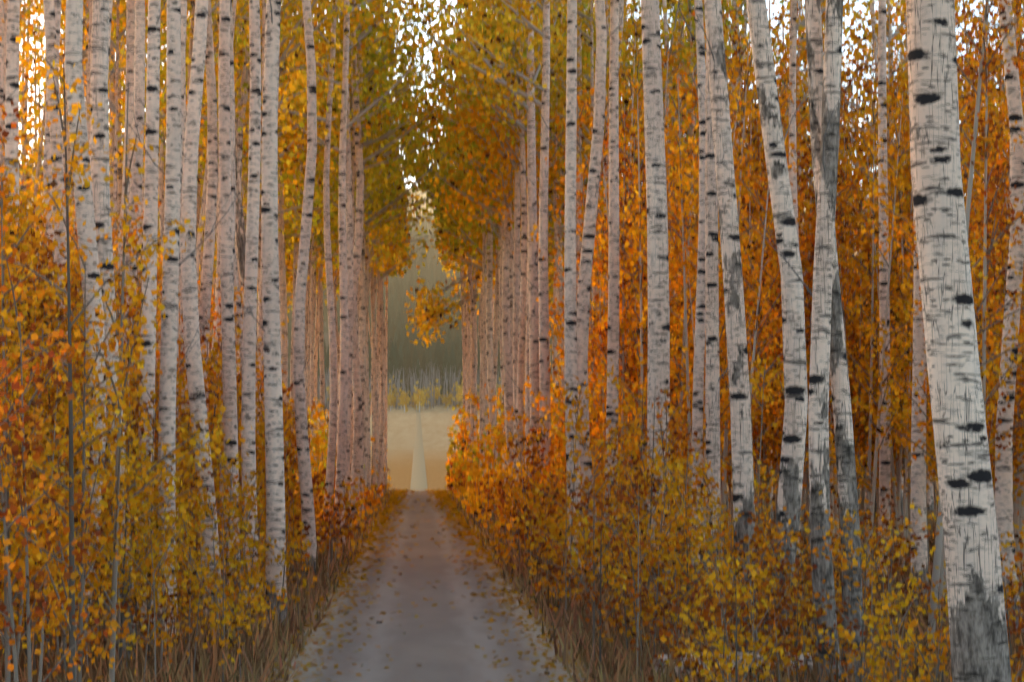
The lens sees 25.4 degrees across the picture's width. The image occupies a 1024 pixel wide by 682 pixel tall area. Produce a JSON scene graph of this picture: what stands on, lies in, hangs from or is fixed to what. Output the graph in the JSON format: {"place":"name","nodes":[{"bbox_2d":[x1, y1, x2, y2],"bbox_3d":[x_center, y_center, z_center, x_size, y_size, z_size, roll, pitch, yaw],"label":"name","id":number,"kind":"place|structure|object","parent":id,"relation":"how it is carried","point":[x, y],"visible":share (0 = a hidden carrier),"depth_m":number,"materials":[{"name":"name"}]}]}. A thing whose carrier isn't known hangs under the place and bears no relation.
{"place":"outdoors","nodes":[
{"label":"outdoors","id":0,"kind":"place"},
{"bbox_2d":[237,408,630,681],"bbox_3d":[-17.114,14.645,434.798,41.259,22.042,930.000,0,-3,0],"label":"gravel road","id":1,"kind":"structure","parent":0,"point":[441,643],"depth_m":32.31,"materials":[{"name":"grey gravel"}]},
{"bbox_2d":[0,166,1023,681],"bbox_3d":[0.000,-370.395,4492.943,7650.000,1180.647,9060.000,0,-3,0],"label":"ground","id":2,"kind":"structure","parent":0,"point":[436,420],"depth_m":274.82,"materials":[{"name":"beige soil"}]},
{"bbox_2d":[28,210,978,411],"bbox_3d":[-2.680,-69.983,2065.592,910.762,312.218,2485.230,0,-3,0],"label":"distant forest","id":3,"kind":"object","parent":2,"relation":"on","point":[432,373],"visible":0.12,"depth_m":1080.31,"materials":[{"name":"green plant"}]},
{"bbox_2d":[0,0,1023,681],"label":"aspen","id":4,"kind":"object","parent":2,"relation":"on","point":[442,152],"depth_m":35.94,"materials":[{"name":"orange plant"}]},
{"bbox_2d":[0,488,1023,681],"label":"roadside grass","id":5,"kind":"structure","parent":2,"relation":"on","point":[623,663],"depth_m":26.92,"materials":[{"name":"plant"}]},
{"bbox_2d":[653,652,812,677],"bbox_3d":[2.400,3.505,24.660,1.773,0.252,0.260,1,-3,-16],"label":"fallen log","id":6,"kind":"object","parent":2,"relation":"on","point":[809,661],"visible":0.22,"depth_m":24.57,"materials":[{"name":"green plant"}]},
{"bbox_2d":[18,0,1023,187],"label":"sky","id":7,"kind":"structure","parent":0,"point":[774,8],"materials":[{"name":"white"}]}
]}

